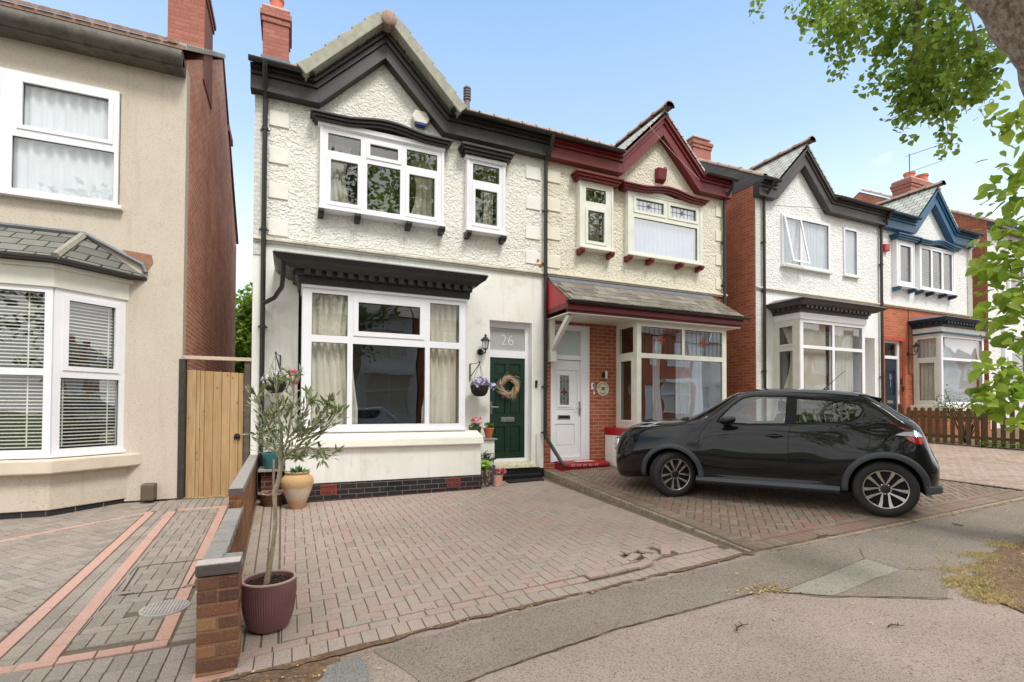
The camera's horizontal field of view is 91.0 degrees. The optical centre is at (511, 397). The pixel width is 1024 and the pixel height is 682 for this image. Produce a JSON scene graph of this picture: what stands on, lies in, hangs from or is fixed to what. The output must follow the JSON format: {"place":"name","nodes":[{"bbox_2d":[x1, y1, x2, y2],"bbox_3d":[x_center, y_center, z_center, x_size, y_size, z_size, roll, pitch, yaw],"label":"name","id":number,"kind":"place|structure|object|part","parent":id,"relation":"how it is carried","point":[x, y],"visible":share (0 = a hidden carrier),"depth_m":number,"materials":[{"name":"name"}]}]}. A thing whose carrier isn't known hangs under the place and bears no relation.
{"place":"outdoors","nodes":[
{"label":"outdoors","id":0,"kind":"place"},
{"bbox_2d":[0,495,257,681],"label":"driveway","id":1,"kind":"structure","parent":0,"point":[38,571],"depth_m":4.33,"materials":[{"name":"grey brick"}]},
{"bbox_2d":[0,506,227,673],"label":"driveway band","id":2,"kind":"object","parent":1,"relation":"attached to","point":[55,650],"visible":0.92,"depth_m":3.90,"materials":[{"name":"brick"}]},
{"bbox_2d":[118,559,202,595],"bbox_3d":[-3.117,1.602,4.535,0.600,0.041,0.752,1,-1,-24],"label":"inspection cover","id":3,"kind":"object","parent":1,"relation":"on","point":[141,566],"visible":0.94,"depth_m":4.33,"materials":[{"name":"black metal"}]},
{"bbox_2d":[138,599,189,618],"bbox_3d":[-2.679,1.629,3.886,0.330,0.036,0.330,1,-1,-24],"label":"drain cover","id":4,"kind":"object","parent":1,"relation":"on","point":[160,609],"visible":0.98,"depth_m":3.85,"materials":[{"name":"metal"}]},
{"bbox_2d":[213,477,743,681],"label":"driveway","id":5,"kind":"structure","parent":0,"point":[550,532],"depth_m":5.03,"materials":[{"name":"brown brick"}]},
{"bbox_2d":[258,460,283,506],"bbox_3d":[-3.483,1.243,7.320,0.378,0.682,0.379,1,-1,-24],"label":"wicker planter","id":6,"kind":"object","parent":5,"relation":"on","point":[265,497],"visible":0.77,"depth_m":7.24,"materials":[{"name":"brown wicker"}]},
{"bbox_2d":[258,465,284,500],"bbox_3d":[-3.683,1.402,7.742,0.380,0.655,0.620,1,-1,-24],"label":"brick plant stand","id":7,"kind":"object","parent":5,"relation":"on","point":[266,479],"visible":0.36,"depth_m":7.50,"materials":[{"name":"red brick"}]},
{"bbox_2d":[256,422,285,468],"bbox_3d":[-3.592,0.704,7.609,0.502,0.731,0.376,1,-1,-24],"label":"teal planter","id":8,"kind":"object","parent":7,"relation":"on","point":[269,457],"visible":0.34,"depth_m":7.52,"materials":[{"name":"ceramic"}]},
{"bbox_2d":[240,363,349,633],"bbox_3d":[-1.559,0.692,3.649,0.744,1.889,0.374,1,-1,-15],"label":"potted olive tree","id":9,"kind":"object","parent":5,"relation":"on","point":[268,599],"visible":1,"depth_m":3.60,"materials":[{"name":"green plant"}]},
{"bbox_2d":[281,464,313,509],"bbox_3d":[-3.045,1.257,7.140,0.436,0.627,0.436,1,-1,-24],"label":"terracotta urn","id":10,"kind":"object","parent":5,"relation":"on","point":[297,482],"visible":1,"depth_m":7.01,"materials":[{"name":"beige ceramic"}]},
{"bbox_2d":[481,460,492,486],"bbox_3d":[-0.483,1.321,8.777,0.301,0.462,0.382,1,-1,-24],"label":"flower pot","id":11,"kind":"object","parent":5,"relation":"on","point":[485,473],"visible":0.83,"depth_m":8.72,"materials":[{"name":"brown ceramic"}]},
{"bbox_2d":[481,450,496,484],"bbox_3d":[-0.455,1.243,9.036,0.370,0.627,0.355,0,-1,10],"label":"flower pot","id":12,"kind":"object","parent":5,"relation":"on","point":[486,456],"visible":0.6,"depth_m":8.99,"materials":[{"name":"blue stone"}]},
{"bbox_2d":[493,468,506,486],"bbox_3d":[-0.212,1.395,8.847,0.239,0.319,0.178,0,-1,-4],"label":"flower pot","id":13,"kind":"object","parent":5,"relation":"on","point":[497,479],"visible":1,"depth_m":8.79,"materials":[{"name":"pink ceramic"}]},
{"bbox_2d":[505,477,543,482],"bbox_3d":[0.245,1.541,9.390,0.813,0.030,0.286,1,-1,-26],"label":"doormat","id":14,"kind":"object","parent":5,"relation":"on","point":[525,480],"visible":1,"depth_m":9.31,"materials":[{"name":"black rubber"}]},
{"bbox_2d":[3,0,1023,309],"label":"sky","id":15,"kind":"structure","parent":0,"point":[595,70],"materials":[{"name":"blue"}]},
{"bbox_2d":[220,426,1023,541],"bbox_3d":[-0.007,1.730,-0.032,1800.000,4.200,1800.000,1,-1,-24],"label":"ground","id":16,"kind":"structure","parent":0,"point":[695,528],"depth_m":13.66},
{"bbox_2d":[0,0,238,519],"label":"semi detached house","id":17,"kind":"structure","parent":16,"relation":"on","point":[119,240],"depth_m":7.25,"materials":[{"name":"beige paint"}]},
{"bbox_2d":[0,283,53,455],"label":"window","id":18,"kind":"structure","parent":17,"relation":"in","point":[46,372],"depth_m":6.44,"materials":[{"name":"white plastic"}]},
{"bbox_2d":[0,67,120,204],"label":"window","id":19,"kind":"structure","parent":17,"relation":"in","point":[59,138],"depth_m":7.03,"materials":[{"name":"white plastic"}]},
{"bbox_2d":[51,288,125,453],"bbox_3d":[-5.804,-0.336,6.899,0.136,2.160,0.843,0,-1,22],"label":"window","id":20,"kind":"structure","parent":17,"relation":"in","point":[62,297],"depth_m":6.88,"materials":[{"name":"white plastic"}]},
{"bbox_2d":[177,355,251,499],"bbox_3d":[-4.608,0.522,7.814,0.985,2.310,0.270,1,-1,-24],"label":"gate frame","id":21,"kind":"object","parent":16,"relation":"on","point":[181,455],"visible":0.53,"depth_m":7.61,"materials":[{"name":"dark grey painted timber"},{"name":"pale timber"}]},
{"bbox_2d":[185,370,243,497],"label":"side gate","id":22,"kind":"structure","parent":21,"relation":"attached to","point":[218,465],"depth_m":7.79,"materials":[{"name":"brown wood"}]},
{"bbox_2d":[191,454,257,681],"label":"brick wall","id":23,"kind":"structure","parent":16,"relation":"on","point":[218,570],"depth_m":3.05,"materials":[{"name":"brown brick"}]},
{"bbox_2d":[235,282,252,432],"bbox_3d":[-9.133,-0.932,17.004,2.566,6.022,2.646,1,-1,-24],"label":"bushy tree","id":24,"kind":"object","parent":16,"relation":"on","point":[243,332],"visible":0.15,"depth_m":16.56,"materials":[{"name":"green plant"}]},
{"bbox_2d":[248,0,567,504],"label":"terraced house","id":25,"kind":"structure","parent":16,"relation":"on","point":[384,322],"depth_m":8.62,"materials":[{"name":"white roughcast render"},{"name":"white upvc"},{"name":"black painted wood"}]},
{"bbox_2d":[261,352,298,392],"bbox_3d":[-3.588,-0.395,7.776,0.547,0.650,0.404,0,-1,30],"label":"hanging basket","id":26,"kind":"object","parent":25,"relation":"attached to","point":[271,388],"visible":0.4,"depth_m":7.75,"materials":[{"name":"black metal"}]},
{"bbox_2d":[322,127,441,223],"bbox_3d":[-2.295,-3.779,8.918,2.010,1.330,0.525,1,-1,-24],"label":"window","id":27,"kind":"structure","parent":25,"relation":"in","point":[336,157],"depth_m":8.81,"materials":[{"name":"white plastic"}]},
{"bbox_2d":[367,189,398,212],"bbox_3d":[-2.354,-3.448,9.090,0.551,0.615,0.624,0,-1,17],"label":"houseplant","id":28,"kind":"object","parent":25,"relation":"on","point":[377,196],"visible":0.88,"depth_m":8.99,"materials":[{"name":"green plant"}]},
{"bbox_2d":[303,287,464,429],"bbox_3d":[-2.019,-0.583,8.187,2.540,2.195,0.223,1,-1,-24],"label":"window","id":29,"kind":"structure","parent":25,"relation":"in","point":[331,317],"depth_m":8.01,"materials":[{"name":"white plastic"}]},
{"bbox_2d":[411,110,429,128],"bbox_3d":[-1.641,-4.994,9.029,0.320,0.270,0.105,1,-1,-24],"label":"alarm box","id":30,"kind":"object","parent":25,"relation":"attached to","point":[420,119],"visible":1,"depth_m":8.99,"materials":[{"name":"beige plastic"}]},
{"bbox_2d":[468,417,482,432],"bbox_3d":[-0.669,0.546,9.190,0.278,0.393,0.266,1,-1,-24],"label":"flower pot","id":31,"kind":"object","parent":25,"relation":"on","point":[475,424],"visible":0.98,"depth_m":9.13,"materials":[{"name":"pink plant"}]},
{"bbox_2d":[477,334,489,354],"bbox_3d":[-0.525,-0.993,9.373,0.173,0.390,0.281,2,-2,-54],"label":"wall lantern","id":32,"kind":"object","parent":25,"relation":"attached to","point":[480,351],"depth_m":9.34,"materials":[{"name":"black metal"}]},
{"bbox_2d":[469,361,498,395],"bbox_3d":[-0.525,-0.346,9.172,0.560,0.650,0.365,0,-1,4],"label":"hanging basket","id":33,"kind":"object","parent":25,"relation":"attached to","point":[479,388],"visible":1,"depth_m":9.09,"materials":[{"name":"black metal"}]},
{"bbox_2d":[469,160,502,232],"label":"window","id":34,"kind":"structure","parent":25,"relation":"in","point":[487,185],"depth_m":9.52,"materials":[{"name":"white plastic"}]},
{"bbox_2d":[483,422,493,437],"bbox_3d":[-0.430,0.592,9.255,0.201,0.306,0.215,0,-1,-2],"label":"flower pot","id":35,"kind":"object","parent":25,"relation":"on","point":[488,430],"visible":1,"depth_m":9.21,"materials":[{"name":"orange ceramic"}]},
{"bbox_2d":[490,357,524,458],"bbox_3d":[-0.088,0.203,9.818,0.745,1.960,0.110,1,-1,-24],"label":"door","id":36,"kind":"structure","parent":25,"relation":"in","point":[507,415],"depth_m":9.84,"materials":[{"name":"wood"}]},
{"bbox_2d":[497,372,520,400],"bbox_3d":[-0.061,-0.191,9.771,0.536,0.605,0.165,1,-1,-24],"label":"door wreath","id":37,"kind":"object","parent":36,"relation":"attached to","point":[507,377],"depth_m":9.77,"materials":[{"name":"plant"}]},
{"bbox_2d":[478,100,750,470],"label":"terraced house","id":38,"kind":"structure","parent":16,"relation":"on","point":[642,314],"depth_m":10.66,"materials":[{"name":"beige paint"}]},
{"bbox_2d":[553,360,580,457],"bbox_3d":[1.118,0.226,10.274,0.650,1.990,0.115,1,-1,-24],"label":"door","id":39,"kind":"structure","parent":38,"relation":"in","point":[566,373],"depth_m":10.30,"materials":[{"name":"white plastic"}]},
{"bbox_2d":[582,182,610,249],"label":"window","id":40,"kind":"structure","parent":38,"relation":"in","point":[591,207],"depth_m":10.50,"materials":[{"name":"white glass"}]},
{"bbox_2d":[597,382,608,395],"bbox_3d":[1.903,-0.185,10.550,0.300,0.300,0.016,1,-1,-24],"label":"house plaque","id":41,"kind":"object","parent":38,"relation":"attached to","point":[602,388],"visible":1,"depth_m":10.55,"materials":[{"name":"beige ceramic"}]},
{"bbox_2d":[602,371,607,378],"bbox_3d":[1.944,-0.476,10.530,0.123,0.160,0.060,-1,-1,36],"label":"brick wall light","id":42,"kind":"object","parent":38,"relation":"attached to","point":[605,374],"visible":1,"depth_m":10.49,"materials":[{"name":"metal"}]},
{"bbox_2d":[616,321,634,427],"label":"window","id":43,"kind":"structure","parent":38,"relation":"in","point":[625,357],"depth_m":10.55,"materials":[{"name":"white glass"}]},
{"bbox_2d":[655,167,666,183],"bbox_3d":[3.322,-4.956,11.189,0.255,0.345,0.145,1,-1,-24],"label":"alarm box","id":44,"kind":"object","parent":38,"relation":"attached to","point":[660,175],"visible":1,"depth_m":11.15,"materials":[{"name":"red paint"}]},
{"bbox_2d":[631,193,699,262],"bbox_3d":[3.398,-3.728,11.200,1.950,1.300,0.121,1,-1,-24],"label":"window","id":45,"kind":"structure","parent":38,"relation":"in","point":[661,228],"depth_m":11.22,"materials":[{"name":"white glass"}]},
{"bbox_2d":[640,321,726,422],"bbox_3d":[3.551,-0.446,10.671,2.400,2.160,0.261,1,-1,-24],"label":"window","id":46,"kind":"structure","parent":38,"relation":"in","point":[688,357],"depth_m":10.80,"materials":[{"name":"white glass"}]},
{"bbox_2d":[544,469,1023,553],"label":"kerb edging","id":47,"kind":"object","parent":16,"relation":"on","point":[574,484],"visible":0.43,"depth_m":6.36,"materials":[{"name":"brick"}]},
{"bbox_2d":[686,135,895,420],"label":"terraced house","id":48,"kind":"structure","parent":16,"relation":"on","point":[804,267],"depth_m":12.91,"materials":[{"name":"white paint"}]},
{"bbox_2d":[774,319,799,407],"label":"window","id":49,"kind":"structure","parent":48,"relation":"in","point":[790,327],"depth_m":12.43,"materials":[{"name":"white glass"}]},
{"bbox_2d":[781,213,830,271],"bbox_3d":[7.720,-4.015,13.069,1.840,1.300,0.329,1,-1,-24],"label":"window","id":50,"kind":"structure","parent":48,"relation":"in","point":[806,243],"depth_m":13.16,"materials":[{"name":"white plastic"}]},
{"bbox_2d":[799,319,864,393],"bbox_3d":[7.955,-0.803,12.568,2.440,2.140,0.177,1,-1,-24],"label":"window","id":51,"kind":"structure","parent":48,"relation":"in","point":[812,333],"depth_m":12.54,"materials":[{"name":"white plastic"}]},
{"bbox_2d":[843,227,857,276],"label":"window","id":52,"kind":"structure","parent":48,"relation":"in","point":[850,236],"depth_m":13.95,"materials":[{"name":"white plastic"}]},
{"bbox_2d":[748,0,1023,432],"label":"lime tree","id":53,"kind":"object","parent":16,"relation":"on","point":[921,77],"visible":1,"depth_m":6.50,"materials":[{"name":"green plant"}]},
{"bbox_2d":[875,171,990,445],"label":"terraced house","id":54,"kind":"structure","parent":16,"relation":"on","point":[927,293],"depth_m":14.94,"materials":[{"name":"white paint"}]},
{"bbox_2d":[883,244,889,251],"bbox_3d":[10.746,-4.306,14.468,0.220,0.200,0.100,1,-1,-24],"label":"alarm box","id":55,"kind":"object","parent":54,"relation":"attached to","point":[886,247],"visible":0.84,"depth_m":14.42,"materials":[{"name":"red paint"}]},
{"bbox_2d":[885,359,896,410],"bbox_3d":[11.027,-0.035,14.703,0.660,2.190,0.065,1,-1,-24],"label":"door","id":56,"kind":"structure","parent":54,"relation":"in","point":[890,364],"depth_m":14.73,"materials":[{"name":"metal"}]},
{"bbox_2d":[898,241,913,286],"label":"window","id":57,"kind":"structure","parent":54,"relation":"in","point":[900,244],"depth_m":14.83,"materials":[{"name":"white plastic"}]},
{"bbox_2d":[907,342,919,355],"bbox_3d":[11.785,-1.431,14.769,0.180,0.390,0.315,1,-2,-50],"label":"wall lantern","id":58,"kind":"object","parent":54,"relation":"attached to","point":[914,346],"depth_m":14.72,"materials":[{"name":"black metal"}]},
{"bbox_2d":[905,145,945,171],"bbox_3d":[14.727,-8.211,17.923,1.439,1.809,0.347,0,-1,-12],"label":"roof aerial","id":59,"kind":"object","parent":54,"relation":"attached to","point":[917,152],"visible":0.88,"depth_m":17.86,"materials":[{"name":"grey metal"}]},
{"bbox_2d":[913,335,938,404],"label":"window","id":60,"kind":"structure","parent":54,"relation":"in","point":[926,361],"depth_m":14.79,"materials":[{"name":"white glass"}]},
{"bbox_2d":[921,246,953,293],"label":"window","id":61,"kind":"structure","parent":54,"relation":"in","point":[930,253],"depth_m":15.48,"materials":[{"name":"white plastic"}]},
{"bbox_2d":[943,335,983,404],"bbox_3d":[13.258,-0.777,14.892,2.260,2.020,0.162,1,-1,-24],"label":"window","id":62,"kind":"structure","parent":54,"relation":"in","point":[958,355],"depth_m":14.96,"materials":[{"name":"white plastic"}]},
{"bbox_2d":[854,189,1023,428],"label":"terraced house","id":63,"kind":"structure","parent":16,"relation":"on","point":[964,222],"depth_m":17.02,"materials":[{"name":"white paint"}]},
{"bbox_2d":[1007,258,1023,292],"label":"window","id":64,"kind":"structure","parent":63,"relation":"in","point":[1008,282],"depth_m":17.22,"materials":[{"name":"white plastic"}]},
{"bbox_2d":[1011,333,1023,396],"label":"window","id":65,"kind":"structure","parent":63,"relation":"in","point":[1017,335],"depth_m":17.38,"materials":[{"name":"white plastic"}]},
{"bbox_2d":[898,404,1023,448],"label":"picket fence","id":66,"kind":"object","parent":16,"relation":"on","point":[960,417],"visible":0.57,"depth_m":12.59,"materials":[{"name":"brown wood"}]},
{"bbox_2d":[951,212,1021,380],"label":"terraced house","id":67,"kind":"structure","parent":16,"relation":"on","point":[1016,359],"depth_m":20.52,"materials":[{"name":"red brick"}]},
{"bbox_2d":[222,513,1023,681],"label":"pavement","id":68,"kind":"structure","parent":0,"point":[788,644],"depth_m":3.20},
{"bbox_2d":[233,655,339,681],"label":"soil strip","id":69,"kind":"object","parent":68,"relation":"on","point":[290,674],"visible":1,"depth_m":2.98,"materials":[{"name":"brown soil"}]},
{"bbox_2d":[321,655,368,681],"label":"cement patch","id":70,"kind":"object","parent":68,"relation":"on","point":[341,671],"visible":1,"depth_m":2.99,"materials":[{"name":"grey concrete"}]},
{"bbox_2d":[212,512,947,681],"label":"soil edge strip","id":71,"kind":"object","parent":68,"relation":"on","point":[330,653],"visible":0.82,"depth_m":3.56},
{"bbox_2d":[184,489,1023,608],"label":"grass","id":72,"kind":"structure","parent":68,"relation":"on","point":[968,584],"depth_m":4.19,"materials":[{"name":"green plant"}]},
{"bbox_2d":[465,592,757,681],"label":"pavement crack","id":73,"kind":"object","parent":68,"relation":"on","point":[602,633],"visible":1,"depth_m":3.36,"materials":[{"name":"grey asphalt"}]},
{"bbox_2d":[217,456,1023,681],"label":"leaf litter","id":74,"kind":"object","parent":68,"relation":"on","point":[773,589],"visible":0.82,"depth_m":4.04,"materials":[{"name":"brown plant"}]},
{"bbox_2d":[373,540,947,681],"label":"pavement patch","id":75,"kind":"object","parent":68,"relation":"on","point":[459,653],"visible":0.99,"depth_m":3.83,"materials":[{"name":"grey asphalt"}]},
{"bbox_2d":[783,549,863,590],"bbox_3d":[2.860,1.530,4.485,1.705,0.066,0.148,1,-1,-37],"label":"pavement crack","id":76,"kind":"object","parent":75,"relation":"on","point":[828,572],"visible":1,"depth_m":4.42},
{"bbox_2d":[782,559,898,595],"bbox_3d":[2.812,1.534,4.261,1.392,0.052,0.308,1,-1,-31],"label":"pale pavement patch","id":77,"kind":"object","parent":75,"relation":"on","point":[847,577],"visible":1,"depth_m":4.26,"materials":[{"name":"grey concrete"}]},
{"bbox_2d":[781,591,953,598],"bbox_3d":[2.752,1.540,3.910,1.230,0.023,0.054,0,-1,9],"label":"pavement crack","id":78,"kind":"object","parent":75,"relation":"on","point":[878,596],"visible":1,"depth_m":3.89,"materials":[{"name":"black asphalt"}]},
{"bbox_2d":[832,501,1023,572],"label":"pavement patch","id":79,"kind":"object","parent":68,"relation":"on","point":[945,536],"visible":0.93,"depth_m":5.37,"materials":[{"name":"grey asphalt"}]},
{"bbox_2d":[974,542,1023,611],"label":"soil patch","id":80,"kind":"object","parent":68,"relation":"on","point":[1011,584],"visible":0.66,"depth_m":4.32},
{"bbox_2d":[547,465,1023,551],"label":"driveway","id":81,"kind":"structure","parent":0,"point":[962,495],"depth_m":6.79,"materials":[{"name":"brown brick"}]},
{"bbox_2d":[614,370,942,516],"bbox_3d":[3.732,0.557,7.683,4.187,1.864,2.120,0,-1,31],"label":"parked car","id":82,"kind":"object","parent":81,"relation":"on","point":[875,455],"visible":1,"depth_m":6.73,"materials":[{"name":"black paint"}]},
{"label":"side window","id":83,"kind":"part","parent":82,"relation":"part of","materials":[{"name":"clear glass"}]},
{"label":"rear window","id":84,"kind":"part","parent":82,"relation":"part of","materials":[{"name":"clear glass"}]},
{"bbox_2d":[926,427,1018,448],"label":"front garden soil","id":85,"kind":"structure","parent":0,"point":[989,435],"depth_m":13.86,"materials":[{"name":"brown soil"}]},
{"bbox_2d":[926,384,989,445],"bbox_3d":[11.707,0.432,13.078,1.143,1.639,1.657,1,-1,-24],"label":"rose bush","id":86,"kind":"object","parent":85,"relation":"on","point":[956,413],"visible":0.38,"depth_m":13.09,"materials":[{"name":"green plant"}]},
{"bbox_2d":[979,440,1023,449],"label":"ground cover","id":87,"kind":"object","parent":85,"relation":"on","point":[1007,444],"visible":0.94,"depth_m":11.87,"materials":[{"name":"green plant"}]},
{"bbox_2d":[928,443,1023,490],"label":"driveway","id":88,"kind":"structure","parent":0,"point":[1004,468],"depth_m":9.58,"materials":[{"name":"grey concrete"}]}
]}

